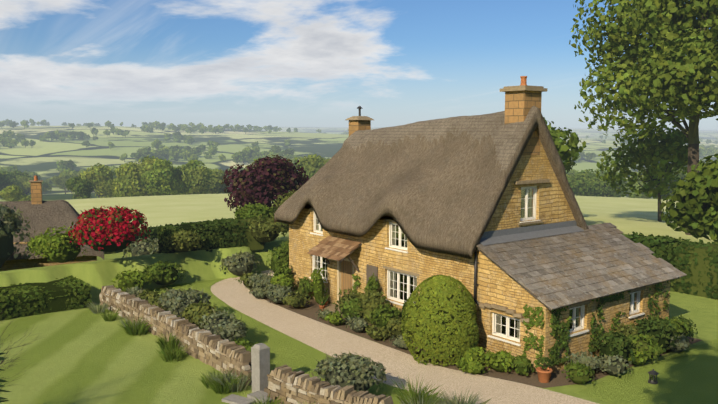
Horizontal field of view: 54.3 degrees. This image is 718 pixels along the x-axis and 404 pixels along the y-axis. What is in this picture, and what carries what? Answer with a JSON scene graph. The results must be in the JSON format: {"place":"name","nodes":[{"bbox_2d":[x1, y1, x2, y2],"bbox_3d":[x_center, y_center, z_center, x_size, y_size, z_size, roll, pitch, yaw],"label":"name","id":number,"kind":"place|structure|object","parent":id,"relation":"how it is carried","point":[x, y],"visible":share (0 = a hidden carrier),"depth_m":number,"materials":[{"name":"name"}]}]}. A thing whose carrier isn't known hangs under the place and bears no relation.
{"place":"outdoors","nodes":[
{"label":"outdoors","id":0,"kind":"place"},
{"bbox_2d":[0,306,252,403],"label":"lawn","id":1,"kind":"structure","parent":0,"point":[84,356],"depth_m":20.62,"materials":[{"name":"plant"}]},
{"bbox_2d":[0,353,9,402],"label":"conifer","id":2,"kind":"object","parent":1,"relation":"on","point":[2,399],"visible":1,"depth_m":11.46,"materials":[{"name":"green plant"}]},
{"bbox_2d":[0,309,44,393],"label":"twigs","id":3,"kind":"object","parent":1,"relation":"on","point":[13,355],"visible":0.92,"depth_m":16.07,"materials":[{"name":"green plant"}]},
{"bbox_2d":[222,343,273,403],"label":"gate post","id":4,"kind":"object","parent":1,"relation":"on","point":[260,361],"visible":0.9,"depth_m":18.41,"materials":[{"name":"stone"}]},
{"bbox_2d":[99,285,251,385],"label":"stone wall","id":5,"kind":"structure","parent":0,"point":[215,351],"depth_m":22.17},
{"bbox_2d":[143,278,466,403],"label":"lawn","id":6,"kind":"structure","parent":0,"point":[295,355],"depth_m":22.75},
{"bbox_2d":[264,365,393,403],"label":"stone wall","id":7,"kind":"structure","parent":0,"point":[286,384],"depth_m":16.94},
{"bbox_2d":[0,126,717,403],"bbox_3d":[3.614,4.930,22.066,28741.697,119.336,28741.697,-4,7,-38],"label":"terrain","id":8,"kind":"structure","parent":0,"point":[625,215],"depth_m":128.85,"materials":[{"name":"plant"}]},
{"bbox_2d":[0,178,6,190],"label":"tree","id":9,"kind":"object","parent":8,"relation":"on","point":[2,182],"visible":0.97,"depth_m":323.52,"materials":[{"name":"green plant"}]},
{"bbox_2d":[0,173,10,185],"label":"tree","id":10,"kind":"object","parent":8,"relation":"on","point":[3,175],"visible":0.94,"depth_m":325.11,"materials":[{"name":"green plant"}]},
{"bbox_2d":[1,138,9,146],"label":"tree","id":11,"kind":"object","parent":8,"relation":"on","point":[4,141],"visible":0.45,"depth_m":944.05,"materials":[{"name":"green plant"}]},
{"bbox_2d":[2,132,14,139],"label":"tree","id":12,"kind":"object","parent":8,"relation":"on","point":[5,135],"visible":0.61,"depth_m":1010.14,"materials":[{"name":"green plant"}]},
{"bbox_2d":[2,167,18,171],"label":"tree","id":13,"kind":"object","parent":8,"relation":"on","point":[7,169],"visible":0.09,"depth_m":582.56,"materials":[{"name":"green plant"}]},
{"bbox_2d":[1,171,20,188],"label":"tree","id":14,"kind":"object","parent":8,"relation":"on","point":[10,176],"visible":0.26,"depth_m":351.73,"materials":[{"name":"green plant"}]},
{"bbox_2d":[5,140,16,147],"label":"tree","id":15,"kind":"object","parent":8,"relation":"on","point":[10,144],"visible":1,"depth_m":930.09,"materials":[{"name":"green plant"}]},
{"bbox_2d":[0,184,30,200],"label":"tree","id":16,"kind":"object","parent":8,"relation":"on","point":[12,193],"visible":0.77,"depth_m":213.67,"materials":[{"name":"green plant"}]},
{"bbox_2d":[15,133,24,141],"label":"tree","id":17,"kind":"object","parent":8,"relation":"on","point":[20,137],"visible":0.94,"depth_m":1038.58,"materials":[{"name":"green plant"}]},
{"bbox_2d":[12,170,28,178],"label":"tree","id":18,"kind":"object","parent":8,"relation":"on","point":[16,173],"visible":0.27,"depth_m":367.76,"materials":[{"name":"green plant"}]},
{"bbox_2d":[18,180,30,194],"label":"tree","id":19,"kind":"object","parent":8,"relation":"on","point":[27,183],"visible":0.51,"depth_m":355.40,"materials":[{"name":"green plant"}]},
{"bbox_2d":[17,177,32,193],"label":"tree","id":20,"kind":"object","parent":8,"relation":"on","point":[24,179],"visible":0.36,"depth_m":365.20,"materials":[{"name":"green plant"}]},
{"bbox_2d":[21,121,28,128],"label":"tree","id":21,"kind":"object","parent":8,"relation":"on","point":[25,124],"visible":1,"depth_m":1355.04,"materials":[{"name":"green plant"}]},
{"bbox_2d":[21,139,29,147],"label":"tree","id":22,"kind":"object","parent":8,"relation":"on","point":[25,142],"visible":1,"depth_m":939.05,"materials":[{"name":"green plant"}]},
{"bbox_2d":[39,135,47,141],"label":"tree","id":23,"kind":"object","parent":8,"relation":"on","point":[42,138],"visible":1,"depth_m":1064.57,"materials":[{"name":"green plant"}]},
{"bbox_2d":[42,181,48,190],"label":"tree","id":24,"kind":"object","parent":8,"relation":"on","point":[45,185],"visible":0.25,"depth_m":447.36,"materials":[{"name":"green plant"}]},
{"bbox_2d":[0,275,91,320],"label":"hedge","id":25,"kind":"object","parent":8,"relation":"on","point":[71,292],"visible":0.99,"depth_m":26.97,"materials":[{"name":"green plant"}]},
{"bbox_2d":[42,182,52,192],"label":"tree","id":26,"kind":"object","parent":8,"relation":"on","point":[49,189],"visible":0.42,"depth_m":455.55,"materials":[{"name":"green plant"}]},
{"bbox_2d":[0,176,96,270],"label":"outbuilding","id":27,"kind":"structure","parent":8,"relation":"on","point":[36,195],"depth_m":39.43,"materials":[{"name":"stone"}]},
{"bbox_2d":[0,200,103,260],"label":"outbuilding thatch","id":28,"kind":"object","parent":27,"relation":"attached to","point":[43,216],"visible":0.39,"depth_m":40.20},
{"bbox_2d":[44,176,59,186],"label":"tree","id":29,"kind":"object","parent":8,"relation":"on","point":[49,181],"visible":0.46,"depth_m":574.55,"materials":[{"name":"green plant"}]},
{"bbox_2d":[47,132,56,139],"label":"tree","id":30,"kind":"object","parent":8,"relation":"on","point":[52,135],"visible":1,"depth_m":1081.18,"materials":[{"name":"green plant"}]},
{"bbox_2d":[56,160,63,171],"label":"tree","id":31,"kind":"object","parent":8,"relation":"on","point":[59,169],"visible":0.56,"depth_m":676.04,"materials":[{"name":"green plant"}]},
{"bbox_2d":[56,132,65,140],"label":"tree","id":32,"kind":"object","parent":8,"relation":"on","point":[61,136],"visible":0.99,"depth_m":1069.80,"materials":[{"name":"green plant"}]},
{"bbox_2d":[52,171,73,193],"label":"tree","id":33,"kind":"object","parent":8,"relation":"on","point":[63,178],"visible":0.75,"depth_m":455.82,"materials":[{"name":"green plant"}]},
{"bbox_2d":[60,160,76,169],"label":"tree","id":34,"kind":"object","parent":8,"relation":"on","point":[70,164],"visible":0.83,"depth_m":673.80,"materials":[{"name":"green plant"}]},
{"bbox_2d":[64,167,74,174],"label":"tree","id":35,"kind":"object","parent":8,"relation":"on","point":[70,171],"visible":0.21,"depth_m":545.65,"materials":[{"name":"green plant"}]},
{"bbox_2d":[69,131,75,140],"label":"tree","id":36,"kind":"object","parent":8,"relation":"on","point":[72,134],"visible":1,"depth_m":1089.56,"materials":[{"name":"green plant"}]},
{"bbox_2d":[72,169,85,176],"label":"tree","id":37,"kind":"object","parent":8,"relation":"on","point":[78,174],"visible":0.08,"depth_m":473.84,"materials":[{"name":"green plant"}]},
{"bbox_2d":[65,176,93,198],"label":"tree","id":38,"kind":"object","parent":8,"relation":"on","point":[80,188],"visible":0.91,"depth_m":218.49,"materials":[{"name":"green plant"}]},
{"bbox_2d":[75,131,83,139],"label":"tree","id":39,"kind":"object","parent":8,"relation":"on","point":[80,134],"visible":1,"depth_m":1091.74,"materials":[{"name":"green plant"}]},
{"bbox_2d":[81,141,89,146],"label":"tree","id":40,"kind":"object","parent":8,"relation":"on","point":[86,143],"visible":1,"depth_m":959.73,"materials":[{"name":"green plant"}]},
{"bbox_2d":[79,163,115,197],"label":"tree","id":41,"kind":"object","parent":8,"relation":"on","point":[99,175],"visible":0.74,"depth_m":254.26,"materials":[{"name":"green plant"}]},
{"bbox_2d":[68,205,150,251],"bbox_3d":[-10.974,1.121,30.821,3.424,2.238,3.686,-4,7,-38],"label":"red azalea","id":42,"kind":"object","parent":8,"relation":"on","point":[104,229],"visible":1,"depth_m":29.95,"materials":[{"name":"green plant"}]},
{"bbox_2d":[113,128,122,133],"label":"tree","id":43,"kind":"object","parent":8,"relation":"on","point":[118,130],"visible":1,"depth_m":1212.36,"materials":[{"name":"green plant"}]},
{"bbox_2d":[119,153,126,161],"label":"tree","id":44,"kind":"object","parent":8,"relation":"on","point":[123,157],"visible":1,"depth_m":789.86,"materials":[{"name":"green plant"}]},
{"bbox_2d":[103,176,151,197],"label":"tree","id":45,"kind":"object","parent":8,"relation":"on","point":[109,188],"visible":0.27,"depth_m":224.86,"materials":[{"name":"green plant"}]},
{"bbox_2d":[112,161,150,196],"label":"tree","id":46,"kind":"object","parent":8,"relation":"on","point":[134,171],"visible":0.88,"depth_m":222.65,"materials":[{"name":"green plant"}]},
{"bbox_2d":[134,152,145,161],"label":"tree","id":47,"kind":"object","parent":8,"relation":"on","point":[139,155],"visible":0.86,"depth_m":775.60,"materials":[{"name":"green plant"}]},
{"bbox_2d":[137,146,150,151],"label":"tree","id":48,"kind":"object","parent":8,"relation":"on","point":[145,148],"visible":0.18,"depth_m":822.15,"materials":[{"name":"green plant"}]},
{"bbox_2d":[140,149,151,157],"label":"tree","id":49,"kind":"object","parent":8,"relation":"on","point":[144,151],"visible":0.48,"depth_m":793.69,"materials":[{"name":"green plant"}]},
{"bbox_2d":[0,188,297,267],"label":"slope shrubs","id":50,"kind":"object","parent":8,"relation":"on","point":[58,247],"visible":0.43,"depth_m":32.28,"materials":[{"name":"green plant"}]},
{"bbox_2d":[134,156,164,195],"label":"tree","id":51,"kind":"object","parent":8,"relation":"on","point":[146,163],"visible":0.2,"depth_m":238.33,"materials":[{"name":"green plant"}]},
{"bbox_2d":[151,139,161,148],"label":"tree","id":52,"kind":"object","parent":8,"relation":"on","point":[156,143],"visible":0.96,"depth_m":937.85,"materials":[{"name":"green plant"}]},
{"bbox_2d":[140,159,179,195],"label":"tree","id":53,"kind":"object","parent":8,"relation":"on","point":[155,177],"visible":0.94,"depth_m":207.52,"materials":[{"name":"green plant"}]},
{"bbox_2d":[156,149,167,158],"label":"tree","id":54,"kind":"object","parent":8,"relation":"on","point":[159,151],"visible":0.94,"depth_m":812.61,"materials":[{"name":"green plant"}]},
{"bbox_2d":[151,167,182,195],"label":"tree","id":55,"kind":"object","parent":8,"relation":"on","point":[172,187],"visible":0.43,"depth_m":209.70,"materials":[{"name":"green plant"}]},
{"bbox_2d":[164,133,171,140],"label":"tree","id":56,"kind":"object","parent":8,"relation":"on","point":[167,137],"visible":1,"depth_m":1128.50,"materials":[{"name":"green plant"}]},
{"bbox_2d":[169,151,178,161],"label":"tree","id":57,"kind":"object","parent":8,"relation":"on","point":[174,156],"visible":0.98,"depth_m":813.16,"materials":[{"name":"green plant"}]},
{"bbox_2d":[171,145,180,150],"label":"tree","id":58,"kind":"object","parent":8,"relation":"on","point":[176,148],"visible":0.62,"depth_m":876.37,"materials":[{"name":"green plant"}]},
{"bbox_2d":[173,135,180,141],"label":"tree","id":59,"kind":"object","parent":8,"relation":"on","point":[177,138],"visible":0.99,"depth_m":1113.34,"materials":[{"name":"green plant"}]},
{"bbox_2d":[172,131,182,137],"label":"tree","id":60,"kind":"object","parent":8,"relation":"on","point":[175,134],"visible":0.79,"depth_m":1119.53,"materials":[{"name":"green plant"}]},
{"bbox_2d":[183,151,193,159],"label":"tree","id":61,"kind":"object","parent":8,"relation":"on","point":[187,154],"visible":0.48,"depth_m":820.24,"materials":[{"name":"green plant"}]},
{"bbox_2d":[187,155,198,166],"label":"tree","id":62,"kind":"object","parent":8,"relation":"on","point":[191,157],"visible":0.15,"depth_m":720.84,"materials":[{"name":"green plant"}]},
{"bbox_2d":[174,159,212,194],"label":"tree","id":63,"kind":"object","parent":8,"relation":"on","point":[186,185],"visible":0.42,"depth_m":213.83,"materials":[{"name":"green plant"}]},
{"bbox_2d":[181,166,210,193],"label":"tree","id":64,"kind":"object","parent":8,"relation":"on","point":[201,185],"visible":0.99,"depth_m":209.59,"materials":[{"name":"green plant"}]},
{"bbox_2d":[104,217,288,253],"bbox_3d":[-12.416,2.564,54.547,38.958,1.814,9.707,-4,7,-34],"label":"meadow hedge","id":65,"kind":"object","parent":8,"relation":"on","point":[153,232],"visible":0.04,"depth_m":52.46,"materials":[{"name":"green plant"}]},
{"bbox_2d":[190,147,202,155],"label":"tree","id":66,"kind":"object","parent":8,"relation":"on","point":[198,149],"visible":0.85,"depth_m":872.46,"materials":[{"name":"green plant"}]},
{"bbox_2d":[198,144,205,153],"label":"tree","id":67,"kind":"object","parent":8,"relation":"on","point":[202,147],"visible":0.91,"depth_m":925.01,"materials":[{"name":"green plant"}]},
{"bbox_2d":[204,152,213,158],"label":"tree","id":68,"kind":"object","parent":8,"relation":"on","point":[207,156],"visible":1,"depth_m":852.71,"materials":[{"name":"green plant"}]},
{"bbox_2d":[157,217,264,253],"bbox_3d":[-7.317,1.730,34.837,5.037,1.645,1.954,-3,7,-29],"label":"hedge","id":69,"kind":"object","parent":8,"relation":"on","point":[226,233],"visible":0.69,"depth_m":34.27,"materials":[{"name":"green plant"}]},
{"bbox_2d":[208,147,217,154],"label":"tree","id":70,"kind":"object","parent":8,"relation":"on","point":[213,150],"visible":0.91,"depth_m":883.73,"materials":[{"name":"green plant"}]},
{"bbox_2d":[207,140,219,149],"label":"tree","id":71,"kind":"object","parent":8,"relation":"on","point":[214,144],"visible":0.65,"depth_m":942.08,"materials":[{"name":"green plant"}]},
{"bbox_2d":[203,169,228,193],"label":"tree","id":72,"kind":"object","parent":8,"relation":"on","point":[216,185],"visible":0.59,"depth_m":232.11,"materials":[{"name":"green plant"}]},
{"bbox_2d":[218,154,225,160],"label":"tree","id":73,"kind":"object","parent":8,"relation":"on","point":[222,157],"visible":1,"depth_m":805.57,"materials":[{"name":"green plant"}]},
{"bbox_2d":[233,153,241,162],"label":"tree","id":74,"kind":"object","parent":8,"relation":"on","point":[237,158],"visible":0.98,"depth_m":783.09,"materials":[{"name":"green plant"}]},
{"bbox_2d":[238,151,249,162],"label":"tree","id":75,"kind":"object","parent":8,"relation":"on","point":[245,155],"visible":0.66,"depth_m":806.84,"materials":[{"name":"green plant"}]},
{"bbox_2d":[242,146,250,153],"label":"tree","id":76,"kind":"object","parent":8,"relation":"on","point":[248,149],"visible":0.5,"depth_m":844.60,"materials":[{"name":"green plant"}]},
{"bbox_2d":[111,214,386,391],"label":"garden shrubs","id":77,"kind":"object","parent":8,"relation":"on","point":[356,371],"visible":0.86,"depth_m":25.34,"materials":[{"name":"green plant"}]},
{"bbox_2d":[251,146,259,152],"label":"tree","id":78,"kind":"object","parent":8,"relation":"on","point":[256,149],"visible":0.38,"depth_m":866.60,"materials":[{"name":"green plant"}]},
{"bbox_2d":[221,154,309,230],"bbox_3d":[-6.660,0.229,50.267,6.209,7.288,6.708,-4,7,-38],"label":"copper beech tree","id":79,"kind":"object","parent":8,"relation":"on","point":[266,181],"visible":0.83,"depth_m":48.90,"materials":[{"name":"purple plant"}]},
{"bbox_2d":[261,151,269,157],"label":"tree","id":80,"kind":"object","parent":8,"relation":"on","point":[264,153],"visible":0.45,"depth_m":831.33,"materials":[{"name":"green plant"}]},
{"bbox_2d":[280,149,291,158],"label":"tree","id":81,"kind":"object","parent":8,"relation":"on","point":[285,152],"visible":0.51,"depth_m":805.47,"materials":[{"name":"green plant"}]},
{"bbox_2d":[85,300,489,403],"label":"grass tufts","id":82,"kind":"object","parent":8,"relation":"on","point":[224,383],"visible":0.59,"depth_m":18.81,"materials":[{"name":"green plant"}]},
{"bbox_2d":[290,154,324,176],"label":"tree","id":83,"kind":"object","parent":8,"relation":"on","point":[310,164],"visible":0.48,"depth_m":223.01,"materials":[{"name":"green plant"}]},
{"bbox_2d":[211,270,598,403],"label":"path","id":84,"kind":"structure","parent":8,"relation":"on","point":[315,334],"depth_m":21.42,"materials":[{"name":"gravel"}]},
{"bbox_2d":[249,288,700,387],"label":"bed soil","id":85,"kind":"structure","parent":8,"relation":"on","point":[312,308],"depth_m":20.98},
{"bbox_2d":[236,260,534,375],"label":"bed shrubs","id":86,"kind":"object","parent":85,"relation":"on","point":[436,320],"visible":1,"depth_m":21.04,"materials":[{"name":"green plant"}]},
{"bbox_2d":[352,274,697,384],"bbox_3d":[4.778,3.628,22.255,6.323,2.101,12.058,-21,22,-74],"label":"lean to plants","id":87,"kind":"object","parent":85,"relation":"on","point":[642,341],"visible":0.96,"depth_m":20.52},
{"bbox_2d":[536,366,552,382],"bbox_3d":[5.149,4.819,19.460,0.443,0.360,0.450,-4,7,-38],"label":"terracotta pot","id":88,"kind":"object","parent":85,"relation":"on","point":[544,375],"visible":0.94,"depth_m":19.33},
{"bbox_3d":[-1.439,4.121,27.264,0.244,0.198,0.248,-4,7,-38],"label":"terracotta pot","id":89,"kind":"object","parent":85,"relation":"on","visible":0},
{"bbox_2d":[317,294,552,368],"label":"potted plants","id":90,"kind":"object","parent":89,"relation":"in","point":[542,360],"visible":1,"depth_m":19.38,"materials":[{"name":"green plant"}]},
{"bbox_2d":[289,142,669,372],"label":"house walls","id":91,"kind":"structure","parent":8,"relation":"on","point":[497,285],"depth_m":22.97,"materials":[{"name":"stone"}]},
{"bbox_2d":[307,236,361,260],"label":"porch canopy tiles","id":92,"kind":"object","parent":91,"relation":"on","point":[334,248],"visible":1,"depth_m":26.69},
{"bbox_2d":[274,106,588,258],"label":"thatch roof","id":93,"kind":"structure","parent":91,"relation":"attached to","point":[438,185],"depth_m":24.36,"materials":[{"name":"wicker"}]},
{"bbox_2d":[346,76,547,155],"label":"chimneys","id":94,"kind":"object","parent":91,"relation":"on","point":[522,99],"visible":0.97,"depth_m":22.98,"materials":[{"name":"stone"}]},
{"bbox_2d":[473,248,479,305],"bbox_3d":[3.648,2.281,21.611,0.160,1.857,0.302,-4,7,-38],"label":"drainpipe","id":95,"kind":"object","parent":91,"relation":"attached to","point":[475,284],"visible":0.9,"depth_m":21.63,"materials":[{"name":"grey metal"}]},
{"bbox_2d":[309,186,644,345],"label":"window frames","id":96,"kind":"structure","parent":91,"relation":"attached to","point":[496,317],"depth_m":23.55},
{"bbox_2d":[309,179,645,321],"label":"house trim","id":97,"kind":"structure","parent":91,"relation":"attached to","point":[346,274],"depth_m":25.58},
{"bbox_2d":[480,220,583,245],"bbox_3d":[5.766,0.992,23.149,5.200,0.358,0.327,-4,7,-38],"label":"lead flashing","id":98,"kind":"object","parent":91,"relation":"attached to","point":[517,234],"visible":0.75,"depth_m":23.09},
{"bbox_2d":[477,247,677,309],"bbox_3d":[7.194,1.910,22.709,7.050,1.562,3.016,-4,7,-38],"label":"lean to roof deck","id":99,"kind":"object","parent":91,"relation":"attached to","point":[531,293],"visible":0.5,"depth_m":20.69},
{"bbox_2d":[476,223,686,309],"bbox_3d":[7.334,1.863,22.705,7.525,1.531,3.055,-4,7,-38],"label":"lean to slates","id":100,"kind":"object","parent":99,"relation":"on","point":[595,261],"visible":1,"depth_m":22.20,"materials":[{"name":"stone"}]},
{"bbox_2d":[566,169,600,195],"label":"tree","id":101,"kind":"object","parent":8,"relation":"on","point":[578,181],"visible":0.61,"depth_m":226.80,"materials":[{"name":"green plant"}]},
{"bbox_2d":[584,153,594,160],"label":"tree","id":102,"kind":"object","parent":8,"relation":"on","point":[589,156],"visible":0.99,"depth_m":925.24,"materials":[{"name":"green plant"}]},
{"bbox_2d":[588,170,628,196],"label":"tree","id":103,"kind":"object","parent":8,"relation":"on","point":[604,189],"visible":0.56,"depth_m":220.72,"materials":[{"name":"green plant"}]},
{"bbox_2d":[543,117,717,242],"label":"trees","id":104,"kind":"object","parent":8,"relation":"on","point":[694,212],"visible":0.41,"depth_m":69.89,"materials":[{"name":"green plant"}]},
{"bbox_2d":[626,169,646,188],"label":"tree","id":105,"kind":"object","parent":8,"relation":"on","point":[636,184],"visible":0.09,"depth_m":329.57,"materials":[{"name":"green plant"}]},
{"bbox_2d":[628,186,648,198],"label":"tree","id":106,"kind":"object","parent":8,"relation":"on","point":[641,195],"visible":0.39,"depth_m":260.33,"materials":[{"name":"green plant"}]},
{"bbox_2d":[569,0,717,234],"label":"tree","id":107,"kind":"object","parent":8,"relation":"on","point":[674,63],"visible":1,"depth_m":58.07,"materials":[{"name":"green plant"}]},
{"bbox_2d":[622,231,717,299],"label":"tall hedge","id":108,"kind":"object","parent":8,"relation":"on","point":[696,262],"visible":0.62,"depth_m":29.92,"materials":[{"name":"green plant"}]},
{"bbox_2d":[653,165,686,199],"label":"tree","id":109,"kind":"object","parent":8,"relation":"on","point":[681,176],"visible":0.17,"depth_m":228.44,"materials":[{"name":"green plant"}]},
{"bbox_2d":[704,147,712,155],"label":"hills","id":110,"kind":"structure","parent":8,"relation":"on","point":[708,151],"depth_m":1132.94,"materials":[{"name":"green plant"}]},
{"bbox_2d":[0,0,717,129],"label":"sky","id":111,"kind":"structure","parent":0,"point":[280,63],"materials":[{"name":"blue"}]},
{"bbox_2d":[574,338,717,403],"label":"lawn","id":112,"kind":"structure","parent":0,"point":[689,376],"depth_m":19.31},
{"bbox_2d":[648,369,658,383],"bbox_3d":[8.127,4.810,19.348,0.300,0.400,0.285,-4,7,-38],"label":"garden lantern","id":113,"kind":"object","parent":112,"relation":"on","point":[651,373],"visible":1,"depth_m":19.31,"materials":[{"name":"grey metal"}]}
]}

